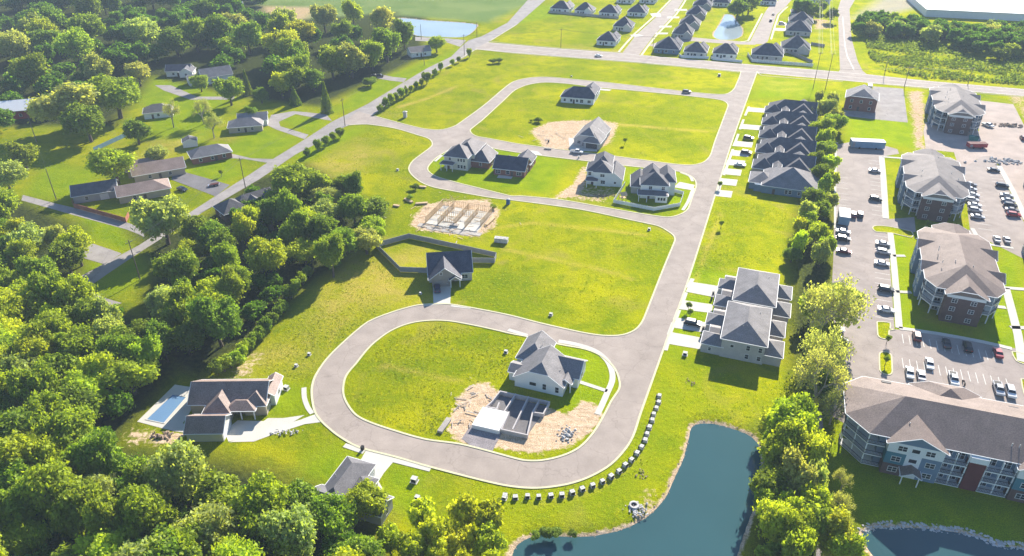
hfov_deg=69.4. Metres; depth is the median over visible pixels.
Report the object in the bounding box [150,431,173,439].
rubble
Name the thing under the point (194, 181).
driveway
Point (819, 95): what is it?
tree
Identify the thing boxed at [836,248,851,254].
parked car
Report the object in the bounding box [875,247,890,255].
parked car
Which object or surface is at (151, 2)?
tree
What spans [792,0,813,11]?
tree
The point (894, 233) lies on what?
kerb
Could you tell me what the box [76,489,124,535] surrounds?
tree
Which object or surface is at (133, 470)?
tree
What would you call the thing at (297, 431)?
rubble
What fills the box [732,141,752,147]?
driveway
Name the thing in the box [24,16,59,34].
tree
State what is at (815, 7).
tree
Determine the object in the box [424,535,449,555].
tree
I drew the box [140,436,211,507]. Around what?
tree
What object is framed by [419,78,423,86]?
hedge tree
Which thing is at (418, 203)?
lumber stack
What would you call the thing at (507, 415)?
foundation
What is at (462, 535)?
tree
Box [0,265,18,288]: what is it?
tree
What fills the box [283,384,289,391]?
utility cabinet
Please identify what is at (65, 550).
tree
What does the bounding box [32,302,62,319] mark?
tree
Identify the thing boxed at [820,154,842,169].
tree
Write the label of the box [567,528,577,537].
bush
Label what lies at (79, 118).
tree
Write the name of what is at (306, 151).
hedge tree
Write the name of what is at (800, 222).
tree
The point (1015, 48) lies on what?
tree
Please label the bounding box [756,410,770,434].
tree
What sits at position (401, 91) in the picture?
hedge tree
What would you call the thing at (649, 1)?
house
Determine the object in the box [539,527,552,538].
bush
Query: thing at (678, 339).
driveway
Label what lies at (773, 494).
tree
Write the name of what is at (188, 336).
tree
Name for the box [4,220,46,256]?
tree
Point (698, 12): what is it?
house
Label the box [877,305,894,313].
parked car
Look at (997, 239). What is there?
parked car
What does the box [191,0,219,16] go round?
tree
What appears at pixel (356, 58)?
tree
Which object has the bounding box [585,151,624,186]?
house
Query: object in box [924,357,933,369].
parked car
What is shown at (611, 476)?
storage box
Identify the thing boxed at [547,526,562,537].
bush
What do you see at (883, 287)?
parked car
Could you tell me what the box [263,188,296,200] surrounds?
tree
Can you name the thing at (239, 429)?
driveway
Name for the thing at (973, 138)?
dumpster
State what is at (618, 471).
storage box
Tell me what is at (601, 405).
sidewalk
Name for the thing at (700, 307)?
driveway
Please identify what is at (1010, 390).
parked car
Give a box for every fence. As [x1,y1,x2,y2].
[71,198,128,221]
[93,134,125,149]
[376,233,496,272]
[548,10,618,18]
[613,182,683,210]
[679,54,708,58]
[711,56,741,62]
[747,53,812,65]
[787,50,812,62]
[811,42,824,46]
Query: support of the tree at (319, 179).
on the ground
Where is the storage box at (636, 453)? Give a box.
[633,450,639,456]
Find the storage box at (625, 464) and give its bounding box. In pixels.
[622,461,628,468]
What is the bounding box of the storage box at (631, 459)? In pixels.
[628,456,633,462]
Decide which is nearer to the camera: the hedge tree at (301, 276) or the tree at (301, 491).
the tree at (301, 491)
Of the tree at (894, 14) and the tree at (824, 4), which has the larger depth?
the tree at (824, 4)
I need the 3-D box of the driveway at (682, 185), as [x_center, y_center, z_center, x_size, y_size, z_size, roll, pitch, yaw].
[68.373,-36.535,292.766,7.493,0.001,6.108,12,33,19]
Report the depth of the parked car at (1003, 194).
283.09 m
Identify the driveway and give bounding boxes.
[84,244,121,263]
[94,294,119,304]
[155,85,233,99]
[171,173,228,195]
[226,415,303,441]
[231,414,319,441]
[232,154,273,162]
[268,111,331,138]
[361,450,393,489]
[377,75,406,81]
[433,286,450,304]
[462,425,501,450]
[568,138,596,150]
[650,13,660,16]
[668,332,700,348]
[674,318,705,331]
[675,182,694,189]
[679,300,712,311]
[686,282,717,296]
[714,190,732,197]
[721,178,737,185]
[723,168,741,175]
[725,159,744,164]
[729,150,748,156]
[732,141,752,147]
[741,124,760,129]
[748,107,764,112]
[775,28,784,30]
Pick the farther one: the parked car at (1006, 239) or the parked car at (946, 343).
the parked car at (1006, 239)
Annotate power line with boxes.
[127,159,240,240]
[341,49,422,98]
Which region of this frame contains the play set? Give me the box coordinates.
[619,192,626,200]
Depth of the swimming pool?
179.32 m
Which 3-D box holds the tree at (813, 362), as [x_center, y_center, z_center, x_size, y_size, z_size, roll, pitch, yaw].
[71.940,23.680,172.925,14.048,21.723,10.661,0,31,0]
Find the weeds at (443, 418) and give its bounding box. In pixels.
[257,85,717,435]
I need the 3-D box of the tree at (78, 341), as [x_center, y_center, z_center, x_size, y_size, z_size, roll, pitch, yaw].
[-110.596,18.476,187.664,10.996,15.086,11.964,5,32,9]
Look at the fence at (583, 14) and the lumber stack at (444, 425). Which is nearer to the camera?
the lumber stack at (444, 425)
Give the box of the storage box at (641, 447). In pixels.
[638,444,644,449]
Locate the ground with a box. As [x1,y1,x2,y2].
[0,0,1023,555]
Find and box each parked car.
[176,186,187,191]
[434,284,440,292]
[684,317,701,327]
[734,162,745,166]
[740,149,751,154]
[743,135,753,139]
[836,228,849,234]
[836,234,850,241]
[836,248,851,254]
[851,211,856,217]
[857,211,863,217]
[869,168,880,172]
[869,195,882,201]
[874,260,889,266]
[875,240,890,246]
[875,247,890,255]
[877,284,894,292]
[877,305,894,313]
[905,366,913,378]
[912,330,921,341]
[916,369,925,380]
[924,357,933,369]
[942,337,951,348]
[962,341,973,352]
[966,196,978,201]
[967,202,981,207]
[968,206,982,212]
[969,192,979,196]
[970,213,984,219]
[987,167,999,171]
[992,235,1000,242]
[993,347,1003,358]
[995,182,1008,187]
[999,192,1013,197]
[1001,197,1015,202]
[1002,236,1010,243]
[1003,201,1017,207]
[1004,207,1019,211]
[1004,383,1016,398]
[1006,210,1021,217]
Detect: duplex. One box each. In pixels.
[748,167,818,197]
[751,151,815,171]
[755,137,816,157]
[758,123,816,142]
[761,110,817,129]
[764,99,817,116]
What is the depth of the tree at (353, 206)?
257.09 m
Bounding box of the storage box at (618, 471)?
[616,468,622,474]
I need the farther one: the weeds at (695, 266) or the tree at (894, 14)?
the tree at (894, 14)
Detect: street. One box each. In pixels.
[313,72,755,486]
[623,0,682,54]
[650,37,755,46]
[743,0,790,43]
[838,0,865,73]
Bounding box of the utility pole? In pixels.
[125,240,140,279]
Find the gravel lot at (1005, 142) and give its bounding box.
[924,101,1023,206]
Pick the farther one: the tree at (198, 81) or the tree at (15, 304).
the tree at (198, 81)
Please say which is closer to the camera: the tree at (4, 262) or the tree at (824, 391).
the tree at (824, 391)
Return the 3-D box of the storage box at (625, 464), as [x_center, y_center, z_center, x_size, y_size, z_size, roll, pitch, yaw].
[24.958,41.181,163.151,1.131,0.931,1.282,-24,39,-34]
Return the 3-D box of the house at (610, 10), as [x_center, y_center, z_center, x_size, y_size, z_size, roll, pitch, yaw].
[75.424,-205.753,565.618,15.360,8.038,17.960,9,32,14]
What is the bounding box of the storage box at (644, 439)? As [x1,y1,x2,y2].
[642,437,647,442]
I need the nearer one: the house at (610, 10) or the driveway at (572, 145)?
the driveway at (572, 145)
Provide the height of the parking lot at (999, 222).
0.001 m
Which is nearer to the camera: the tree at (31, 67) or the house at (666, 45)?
the tree at (31, 67)
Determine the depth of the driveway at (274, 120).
361.60 m
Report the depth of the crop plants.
449.44 m
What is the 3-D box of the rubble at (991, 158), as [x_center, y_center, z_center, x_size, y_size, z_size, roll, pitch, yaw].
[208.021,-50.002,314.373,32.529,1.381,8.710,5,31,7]
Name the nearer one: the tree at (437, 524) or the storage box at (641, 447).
the tree at (437, 524)
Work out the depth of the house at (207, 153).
314.05 m
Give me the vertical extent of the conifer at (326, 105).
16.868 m
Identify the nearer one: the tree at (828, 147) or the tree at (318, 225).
the tree at (318, 225)
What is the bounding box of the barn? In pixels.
[0,98,32,118]
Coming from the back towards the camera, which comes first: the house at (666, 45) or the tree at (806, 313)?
the house at (666, 45)
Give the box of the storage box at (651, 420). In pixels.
[649,417,654,422]
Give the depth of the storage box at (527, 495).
155.27 m
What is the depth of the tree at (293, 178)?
267.94 m
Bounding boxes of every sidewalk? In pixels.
[301,106,749,471]
[834,151,1023,361]
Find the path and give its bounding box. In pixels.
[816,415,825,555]
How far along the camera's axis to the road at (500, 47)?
440.00 m
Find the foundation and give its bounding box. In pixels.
[472,391,549,438]
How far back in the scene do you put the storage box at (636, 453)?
166.07 m
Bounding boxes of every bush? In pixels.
[408,183,419,189]
[530,530,540,540]
[533,117,542,121]
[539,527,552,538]
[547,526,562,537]
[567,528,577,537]
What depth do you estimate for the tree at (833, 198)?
267.52 m
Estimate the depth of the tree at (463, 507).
142.73 m
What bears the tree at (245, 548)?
on the ground
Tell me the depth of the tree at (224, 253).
223.89 m
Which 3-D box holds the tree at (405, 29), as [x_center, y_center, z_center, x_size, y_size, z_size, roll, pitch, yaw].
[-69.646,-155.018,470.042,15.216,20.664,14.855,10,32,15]
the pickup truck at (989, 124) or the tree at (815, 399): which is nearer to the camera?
the tree at (815, 399)
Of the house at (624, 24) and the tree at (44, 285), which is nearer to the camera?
the tree at (44, 285)
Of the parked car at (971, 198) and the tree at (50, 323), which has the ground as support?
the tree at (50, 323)
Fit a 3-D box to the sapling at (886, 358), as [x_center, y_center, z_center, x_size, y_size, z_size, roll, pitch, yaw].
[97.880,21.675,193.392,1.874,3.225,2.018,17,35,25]
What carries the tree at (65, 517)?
on the ground
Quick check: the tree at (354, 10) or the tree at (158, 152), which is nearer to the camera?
the tree at (158, 152)
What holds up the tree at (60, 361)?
on the ground
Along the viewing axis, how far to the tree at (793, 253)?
238.15 m
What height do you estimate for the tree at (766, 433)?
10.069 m
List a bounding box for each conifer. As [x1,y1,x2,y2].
[242,69,252,95]
[288,86,301,106]
[320,81,334,114]
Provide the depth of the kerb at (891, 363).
194.34 m
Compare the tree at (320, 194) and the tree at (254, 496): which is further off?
the tree at (320, 194)
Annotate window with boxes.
[887,466,897,471]
[890,455,900,461]
[897,445,908,451]
[908,458,917,463]
[911,449,920,454]
[921,473,931,479]
[924,463,935,469]
[925,451,936,457]
[955,452,965,459]
[989,459,997,465]
[1001,462,1012,468]
[1014,493,1023,499]
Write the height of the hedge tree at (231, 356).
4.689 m
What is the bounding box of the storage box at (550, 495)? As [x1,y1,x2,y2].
[548,492,553,498]
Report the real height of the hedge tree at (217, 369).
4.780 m
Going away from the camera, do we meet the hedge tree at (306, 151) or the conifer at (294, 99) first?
the hedge tree at (306, 151)
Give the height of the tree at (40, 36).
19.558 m
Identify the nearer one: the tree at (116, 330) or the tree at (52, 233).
the tree at (116, 330)
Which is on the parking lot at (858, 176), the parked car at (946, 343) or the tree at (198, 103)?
the parked car at (946, 343)
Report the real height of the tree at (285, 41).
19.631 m
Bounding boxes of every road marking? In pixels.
[484,24,1023,95]
[837,160,1006,383]
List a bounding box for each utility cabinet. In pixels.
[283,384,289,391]
[409,475,418,484]
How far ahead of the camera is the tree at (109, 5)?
552.82 m
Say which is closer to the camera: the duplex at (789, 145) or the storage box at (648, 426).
the storage box at (648, 426)
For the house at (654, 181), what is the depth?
282.14 m
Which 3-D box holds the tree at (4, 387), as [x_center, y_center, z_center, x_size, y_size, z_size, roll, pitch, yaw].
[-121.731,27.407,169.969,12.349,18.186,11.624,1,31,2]
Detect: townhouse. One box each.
[700,301,785,366]
[713,267,792,325]
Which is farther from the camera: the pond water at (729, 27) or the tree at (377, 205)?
the pond water at (729, 27)
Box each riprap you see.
[509,420,760,553]
[857,520,1023,549]
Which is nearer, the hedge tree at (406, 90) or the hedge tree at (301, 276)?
the hedge tree at (301, 276)
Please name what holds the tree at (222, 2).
on the ground
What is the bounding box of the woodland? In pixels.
[0,0,1023,555]
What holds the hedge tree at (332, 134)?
on the ground
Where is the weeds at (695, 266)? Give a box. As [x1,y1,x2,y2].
[311,54,796,516]
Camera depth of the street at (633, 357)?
206.96 m
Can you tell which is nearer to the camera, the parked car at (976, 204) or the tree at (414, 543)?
the tree at (414, 543)
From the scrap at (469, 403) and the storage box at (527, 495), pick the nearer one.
the storage box at (527, 495)
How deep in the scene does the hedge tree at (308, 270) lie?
230.43 m
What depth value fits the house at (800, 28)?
508.61 m
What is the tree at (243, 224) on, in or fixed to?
on the ground
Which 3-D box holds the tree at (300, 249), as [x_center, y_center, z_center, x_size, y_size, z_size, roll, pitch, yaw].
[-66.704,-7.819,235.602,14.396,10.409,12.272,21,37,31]
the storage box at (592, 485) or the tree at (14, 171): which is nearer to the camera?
the storage box at (592, 485)
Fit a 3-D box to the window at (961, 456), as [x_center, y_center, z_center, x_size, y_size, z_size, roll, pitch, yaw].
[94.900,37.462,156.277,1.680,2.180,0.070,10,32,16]
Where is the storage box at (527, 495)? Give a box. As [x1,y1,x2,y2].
[525,493,529,498]
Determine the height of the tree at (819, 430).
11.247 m
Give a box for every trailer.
[208,182,219,186]
[837,207,850,225]
[849,138,885,149]
[966,142,987,148]
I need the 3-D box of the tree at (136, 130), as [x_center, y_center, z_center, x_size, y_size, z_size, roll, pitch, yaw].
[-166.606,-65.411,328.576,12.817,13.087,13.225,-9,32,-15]
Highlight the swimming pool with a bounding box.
[145,394,187,423]
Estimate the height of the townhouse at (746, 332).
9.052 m
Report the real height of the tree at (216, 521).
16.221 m
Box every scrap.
[385,211,520,242]
[410,192,494,238]
[451,377,492,427]
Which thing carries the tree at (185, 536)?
on the ground
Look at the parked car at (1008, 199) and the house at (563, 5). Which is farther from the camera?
the house at (563, 5)
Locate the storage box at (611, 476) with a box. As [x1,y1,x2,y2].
[607,472,614,479]
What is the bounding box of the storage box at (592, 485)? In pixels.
[589,482,595,488]
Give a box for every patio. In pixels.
[137,385,190,431]
[497,175,512,178]
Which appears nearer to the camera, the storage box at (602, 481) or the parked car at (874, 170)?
the storage box at (602, 481)
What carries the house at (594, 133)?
on the ground
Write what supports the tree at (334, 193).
on the ground
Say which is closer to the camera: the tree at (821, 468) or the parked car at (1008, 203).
the tree at (821, 468)
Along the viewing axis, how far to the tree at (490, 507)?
141.16 m
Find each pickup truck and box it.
[570,148,582,153]
[948,370,959,385]
[981,122,994,127]
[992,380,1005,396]
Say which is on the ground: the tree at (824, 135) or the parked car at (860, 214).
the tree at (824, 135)
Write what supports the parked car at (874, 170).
on the parking lot at (858, 176)
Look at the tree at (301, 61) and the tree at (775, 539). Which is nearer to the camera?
the tree at (775, 539)
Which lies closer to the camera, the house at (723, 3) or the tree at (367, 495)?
the tree at (367, 495)
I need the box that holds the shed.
[181,135,197,147]
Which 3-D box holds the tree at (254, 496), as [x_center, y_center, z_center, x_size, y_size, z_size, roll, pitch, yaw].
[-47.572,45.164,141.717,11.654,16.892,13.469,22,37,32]
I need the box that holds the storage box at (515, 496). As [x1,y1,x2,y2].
[512,494,517,500]
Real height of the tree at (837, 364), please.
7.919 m
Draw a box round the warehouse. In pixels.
[908,0,1023,20]
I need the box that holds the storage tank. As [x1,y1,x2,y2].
[494,236,508,243]
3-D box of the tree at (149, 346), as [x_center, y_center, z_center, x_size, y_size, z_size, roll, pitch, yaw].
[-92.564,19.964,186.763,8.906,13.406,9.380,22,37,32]
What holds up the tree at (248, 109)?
on the ground
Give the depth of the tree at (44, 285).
201.73 m
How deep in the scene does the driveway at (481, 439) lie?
170.76 m
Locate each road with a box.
[22,195,143,235]
[82,0,544,283]
[415,37,465,46]
[475,42,1023,95]
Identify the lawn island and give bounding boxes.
[873,226,912,236]
[878,322,890,337]
[880,352,890,373]
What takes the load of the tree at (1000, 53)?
on the ground
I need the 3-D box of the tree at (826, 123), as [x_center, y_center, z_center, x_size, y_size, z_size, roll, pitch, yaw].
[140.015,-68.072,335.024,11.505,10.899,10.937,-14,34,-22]
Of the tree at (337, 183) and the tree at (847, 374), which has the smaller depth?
the tree at (847, 374)
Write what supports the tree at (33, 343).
on the ground
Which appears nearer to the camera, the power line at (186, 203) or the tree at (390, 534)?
the tree at (390, 534)
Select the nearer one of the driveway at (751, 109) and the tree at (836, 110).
the tree at (836, 110)
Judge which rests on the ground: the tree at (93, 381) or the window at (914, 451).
the tree at (93, 381)
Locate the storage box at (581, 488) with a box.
[579,485,585,492]
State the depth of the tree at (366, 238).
240.34 m
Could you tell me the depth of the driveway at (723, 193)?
286.53 m
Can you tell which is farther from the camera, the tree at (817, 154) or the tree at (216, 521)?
the tree at (817, 154)
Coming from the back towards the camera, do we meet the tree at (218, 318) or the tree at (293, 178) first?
the tree at (293, 178)
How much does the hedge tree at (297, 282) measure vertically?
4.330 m
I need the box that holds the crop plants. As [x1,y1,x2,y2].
[863,30,1023,84]
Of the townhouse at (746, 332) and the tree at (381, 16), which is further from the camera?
the tree at (381, 16)
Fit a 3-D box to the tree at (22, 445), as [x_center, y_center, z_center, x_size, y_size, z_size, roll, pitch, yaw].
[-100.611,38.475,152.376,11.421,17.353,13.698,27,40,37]
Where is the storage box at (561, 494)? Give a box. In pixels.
[559,491,564,497]
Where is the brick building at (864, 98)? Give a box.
[844,84,879,112]
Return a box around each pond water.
[399,18,475,36]
[512,423,760,555]
[714,14,742,39]
[863,528,1023,555]
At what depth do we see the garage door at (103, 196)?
281.49 m
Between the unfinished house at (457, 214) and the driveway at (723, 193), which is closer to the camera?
the unfinished house at (457, 214)
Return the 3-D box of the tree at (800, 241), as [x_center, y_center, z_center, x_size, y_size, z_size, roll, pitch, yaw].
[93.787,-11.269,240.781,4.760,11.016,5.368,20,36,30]
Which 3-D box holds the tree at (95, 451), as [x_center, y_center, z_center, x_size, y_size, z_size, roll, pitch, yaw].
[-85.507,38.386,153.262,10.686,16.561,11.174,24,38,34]
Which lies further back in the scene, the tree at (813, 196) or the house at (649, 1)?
the house at (649, 1)
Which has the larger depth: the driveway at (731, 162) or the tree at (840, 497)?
the driveway at (731, 162)
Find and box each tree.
[0,28,33,57]
[0,159,29,189]
[0,186,21,219]
[0,217,25,236]
[0,218,9,230]
[0,234,9,266]
[0,254,15,270]
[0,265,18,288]
[0,286,15,311]
[0,311,22,333]
[0,323,17,341]
[0,334,20,357]
[0,342,9,385]
[0,351,39,386]
[0,369,10,411]
[0,391,23,414]
[0,406,49,454]
[0,426,52,487]
[0,456,30,510]
[0,483,32,533]
[0,515,52,555]
[0,532,12,555]
[1,288,53,324]
[3,140,40,170]
[3,236,38,266]
[3,359,61,403]
[4,51,51,91]
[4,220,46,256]
[8,272,27,291]
[10,325,55,360]
[12,253,57,278]
[12,318,39,335]
[13,282,27,303]
[14,11,40,35]
[15,456,81,522]
[22,269,63,310]
[22,388,72,432]
[23,5,66,27]
[23,309,76,346]
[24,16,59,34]
[24,80,100,132]
[26,28,60,58]
[30,403,99,450]
[30,432,77,489]
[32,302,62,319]
[37,348,79,383]
[42,0,71,7]
[42,223,66,247]
[45,472,103,538]
[46,239,86,275]
[49,271,98,307]
[51,25,97,63]
[51,320,97,359]
[51,541,89,555]
[55,225,94,266]
[55,381,102,421]
[56,296,101,327]
[58,100,104,142]
[58,365,108,412]
[61,427,132,475]
[64,11,106,38]
[70,527,127,555]
[72,0,102,14]
[72,349,116,388]
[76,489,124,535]
[81,472,119,495]
[82,51,113,78]
[83,148,138,184]
[85,73,141,118]
[90,313,126,345]
[91,324,126,352]
[92,293,122,321]
[95,331,136,361]
[97,352,161,395]
[99,0,121,12]
[111,522,174,555]
[111,535,162,555]
[114,483,178,540]
[120,118,151,144]
[120,318,150,338]
[120,454,156,491]
[123,15,160,44]
[123,333,162,361]
[124,61,150,86]
[127,193,189,244]
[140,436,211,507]
[140,518,205,555]
[142,144,169,159]
[142,528,187,555]
[143,284,174,321]
[144,318,175,362]
[145,0,155,9]
[149,247,202,284]
[154,24,192,57]
[157,280,196,326]
[162,99,180,127]
[162,318,207,355]
[171,274,193,291]
[171,498,247,555]
[176,17,209,51]
[176,237,208,257]
[178,215,218,239]
[184,293,245,346]
[188,73,208,91]
[188,465,241,520]
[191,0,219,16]
[191,98,212,123]
[194,275,238,302]
[195,220,226,246]
[202,12,234,37]
[202,111,222,137]
[204,293,224,301]
[205,227,237,252]
[205,533,245,555]
[206,357,223,374]
[210,240,240,269]
[211,76,244,105]
[211,536,267,555]
[214,353,231,371]
[215,0,237,5]
[217,36,238,49]
[218,12,247,30]
[219,263,245,303]
[226,350,238,367]
[227,468,288,537]
[229,210,256,246]
[230,19,261,53]
[230,263,252,300]
[232,347,246,364]
[236,340,250,356]
[241,204,262,235]
[242,336,255,350]
[243,235,287,273]
[244,105,257,113]
[247,330,262,343]
[252,87,269,102]
[253,195,279,229]
[253,501,317,555]
[254,325,266,337]
[257,315,272,331]
[259,28,299,56]
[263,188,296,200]
[265,312,278,324]
[267,12,290,34]
[267,70,290,97]
[270,6,296,22]
[270,161,314,197]
[271,56,304,92]
[272,303,283,315]
[273,299,288,312]
[274,186,302,222]
[277,35,310,56]
[277,208,309,245]
[279,52,312,86]
[282,283,298,298]
[284,19,315,41]
[284,236,317,265]
[285,478,320,509]
[286,39,309,57]
[290,278,300,289]
[294,270,306,284]
[299,205,315,237]
[302,147,310,156]
[302,265,313,277]
[303,68,324,92]
[304,212,339,240]
[307,169,332,191]
[307,491,358,539]
[308,186,344,203]
[309,3,337,32]
[309,197,338,220]
[312,138,321,150]
[312,232,344,277]
[315,190,333,203]
[317,43,347,79]
[321,135,329,145]
[322,225,360,255]
[329,18,352,37]
[329,131,335,140]
[329,545,372,555]
[331,173,346,193]
[332,533,385,555]
[335,127,344,137]
[337,192,368,223]
[338,40,368,77]
[341,0,363,24]
[341,169,363,195]
[343,476,389,520]
[354,225,382,254]
[357,195,389,216]
[358,214,387,237]
[360,38,384,70]
[362,76,377,85]
[369,5,394,28]
[370,26,401,62]
[376,103,382,111]
[376,520,402,555]
[381,97,389,107]
[387,93,394,104]
[393,17,415,49]
[393,92,398,101]
[396,528,427,555]
[397,87,404,98]
[403,85,408,96]
[406,495,435,533]
[417,508,448,546]
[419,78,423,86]
[421,71,430,82]
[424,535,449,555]
[426,35,446,52]
[432,67,437,74]
[438,62,443,71]
[445,493,477,525]
[445,519,477,555]
[455,546,469,555]
[466,48,471,57]
[470,518,507,555]
[473,498,504,528]
[481,546,501,555]
[726,0,751,19]
[742,0,761,13]
[748,464,797,493]
[750,484,779,509]
[752,497,806,542]
[754,540,783,555]
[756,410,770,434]
[757,416,809,469]
[762,392,821,431]
[762,424,775,439]
[768,534,785,550]
[775,443,823,494]
[775,487,805,512]
[781,247,803,262]
[781,427,833,475]
[781,530,814,555]
[782,506,821,554]
[788,229,813,249]
[790,341,851,397]
[791,229,808,252]
[791,492,832,533]
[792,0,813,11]
[792,210,818,229]
[792,215,807,233]
[795,480,833,506]
[796,318,856,366]
[797,292,816,321]
[798,198,819,217]
[799,272,876,333]
[800,187,827,202]
[804,1,821,16]
[806,458,829,486]
[807,150,825,164]
[807,220,831,243]
[807,367,835,397]
[809,116,836,134]
[809,162,832,179]
[810,396,828,417]
[811,237,831,267]
[811,320,842,337]
[813,197,831,220]
[813,281,863,329]
[814,426,825,433]
[815,89,823,101]
[815,127,833,141]
[815,140,837,154]
[817,98,839,115]
[817,169,832,192]
[817,504,858,555]
[818,0,828,11]
[819,233,837,254]
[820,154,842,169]
[820,357,845,372]
[820,388,844,424]
[823,113,849,130]
[824,6,839,22]
[824,128,837,138]
[825,192,839,210]
[827,91,839,102]
[827,106,845,115]
[827,531,868,555]
[828,169,840,188]
[829,490,856,510]
[830,365,851,387]
[831,465,853,491]
[832,335,856,367]
[865,19,883,36]
[886,20,905,34]
[887,12,899,20]
[918,24,942,43]
[982,19,1001,25]
[986,23,1002,29]
[991,46,1009,60]
[1005,42,1021,56]
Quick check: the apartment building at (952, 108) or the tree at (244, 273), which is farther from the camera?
the apartment building at (952, 108)
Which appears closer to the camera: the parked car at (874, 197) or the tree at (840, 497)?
the tree at (840, 497)
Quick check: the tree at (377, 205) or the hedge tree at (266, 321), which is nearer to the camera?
the hedge tree at (266, 321)
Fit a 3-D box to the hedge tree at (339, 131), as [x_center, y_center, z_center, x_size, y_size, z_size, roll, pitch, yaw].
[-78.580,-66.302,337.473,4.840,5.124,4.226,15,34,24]
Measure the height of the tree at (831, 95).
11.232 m
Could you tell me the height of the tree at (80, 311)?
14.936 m
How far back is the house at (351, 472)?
154.12 m
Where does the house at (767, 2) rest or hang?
on the ground
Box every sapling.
[685,302,692,309]
[687,308,693,317]
[883,355,890,365]
[885,335,892,343]
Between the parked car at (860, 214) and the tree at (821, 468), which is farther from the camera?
the parked car at (860, 214)
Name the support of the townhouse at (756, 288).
on the ground
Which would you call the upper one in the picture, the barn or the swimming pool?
the barn
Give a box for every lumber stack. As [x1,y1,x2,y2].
[415,202,427,204]
[437,417,450,433]
[485,217,494,225]
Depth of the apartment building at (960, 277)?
215.20 m
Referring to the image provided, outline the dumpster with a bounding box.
[969,135,978,140]
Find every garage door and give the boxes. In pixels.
[99,193,109,199]
[223,420,230,439]
[434,280,449,286]
[586,143,596,148]
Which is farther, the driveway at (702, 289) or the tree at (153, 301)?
the driveway at (702, 289)
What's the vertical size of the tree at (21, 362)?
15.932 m
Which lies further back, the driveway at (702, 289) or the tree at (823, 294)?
the driveway at (702, 289)
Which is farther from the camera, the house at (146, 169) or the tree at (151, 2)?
the tree at (151, 2)
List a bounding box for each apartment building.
[839,376,1023,502]
[895,149,970,222]
[909,222,1005,326]
[924,83,985,135]
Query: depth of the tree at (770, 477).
148.71 m
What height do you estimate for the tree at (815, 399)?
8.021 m
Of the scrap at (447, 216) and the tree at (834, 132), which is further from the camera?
the tree at (834, 132)
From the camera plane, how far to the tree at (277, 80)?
383.11 m
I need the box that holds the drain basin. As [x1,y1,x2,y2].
[629,501,638,508]
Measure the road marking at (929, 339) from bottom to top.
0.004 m
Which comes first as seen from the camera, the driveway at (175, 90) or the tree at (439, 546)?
the tree at (439, 546)
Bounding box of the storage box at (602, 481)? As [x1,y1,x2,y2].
[599,478,604,484]
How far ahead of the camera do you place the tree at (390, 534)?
138.30 m
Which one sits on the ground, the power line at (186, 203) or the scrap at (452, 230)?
the scrap at (452, 230)
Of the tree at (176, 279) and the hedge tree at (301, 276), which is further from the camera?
the hedge tree at (301, 276)
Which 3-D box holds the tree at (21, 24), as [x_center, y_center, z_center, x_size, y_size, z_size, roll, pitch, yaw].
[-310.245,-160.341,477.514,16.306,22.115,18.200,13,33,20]
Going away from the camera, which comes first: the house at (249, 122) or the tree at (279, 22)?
the house at (249, 122)
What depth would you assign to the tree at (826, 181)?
276.73 m
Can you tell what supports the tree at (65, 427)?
on the ground
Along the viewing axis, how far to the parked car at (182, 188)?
288.06 m
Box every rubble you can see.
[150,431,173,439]
[270,429,302,435]
[557,425,576,442]
[622,501,650,516]
[963,156,1022,164]
[992,123,1022,127]
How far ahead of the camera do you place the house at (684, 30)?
501.19 m
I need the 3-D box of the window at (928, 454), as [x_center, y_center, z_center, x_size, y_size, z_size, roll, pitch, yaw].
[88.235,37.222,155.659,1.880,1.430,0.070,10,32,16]
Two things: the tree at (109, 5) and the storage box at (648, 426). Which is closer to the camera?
the storage box at (648, 426)
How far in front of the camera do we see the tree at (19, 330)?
191.06 m
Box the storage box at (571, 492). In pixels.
[569,489,575,495]
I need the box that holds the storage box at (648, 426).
[646,424,651,430]
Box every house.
[69,179,117,203]
[114,178,170,203]
[125,156,185,181]
[142,103,173,118]
[164,64,195,77]
[183,372,283,441]
[185,65,232,86]
[187,144,232,164]
[212,187,270,221]
[227,111,267,133]
[315,456,394,530]
[406,45,431,57]
[417,195,492,235]
[426,250,472,286]
[439,138,497,171]
[492,149,536,177]
[507,330,587,396]
[550,0,574,11]
[560,82,600,104]
[573,117,610,149]
[574,2,595,13]
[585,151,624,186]
[596,31,620,45]
[598,4,621,15]
[613,16,634,31]
[616,0,635,3]
[627,4,648,16]
[630,163,676,202]
[639,0,657,3]
[653,36,683,54]
[672,22,694,39]
[679,14,701,29]
[683,41,709,55]
[686,5,706,19]
[693,0,712,9]
[712,0,730,6]
[712,43,738,58]
[751,42,783,60]
[759,0,776,4]
[781,35,810,54]
[785,20,811,36]
[788,11,813,26]
[791,9,814,17]
[810,0,830,3]
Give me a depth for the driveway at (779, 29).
524.63 m
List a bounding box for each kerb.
[311,71,757,488]
[448,0,1019,96]
[872,225,913,237]
[876,321,895,338]
[879,351,892,374]
[1011,351,1023,363]
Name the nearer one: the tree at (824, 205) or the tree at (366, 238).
the tree at (366, 238)
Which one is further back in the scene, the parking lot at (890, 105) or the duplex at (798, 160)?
the parking lot at (890, 105)
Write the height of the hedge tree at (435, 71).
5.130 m
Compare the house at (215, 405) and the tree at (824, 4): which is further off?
the tree at (824, 4)
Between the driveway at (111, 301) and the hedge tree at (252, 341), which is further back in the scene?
the driveway at (111, 301)
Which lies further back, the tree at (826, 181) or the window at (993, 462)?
the tree at (826, 181)
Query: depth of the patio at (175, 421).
178.11 m
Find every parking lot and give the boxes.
[830,142,1023,422]
[844,86,907,122]
[964,156,1023,258]
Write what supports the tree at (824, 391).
on the ground
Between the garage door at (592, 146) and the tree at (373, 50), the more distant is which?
the tree at (373, 50)
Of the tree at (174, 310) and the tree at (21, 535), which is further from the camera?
the tree at (174, 310)
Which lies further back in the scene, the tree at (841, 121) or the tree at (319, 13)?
the tree at (319, 13)
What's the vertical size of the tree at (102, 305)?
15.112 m

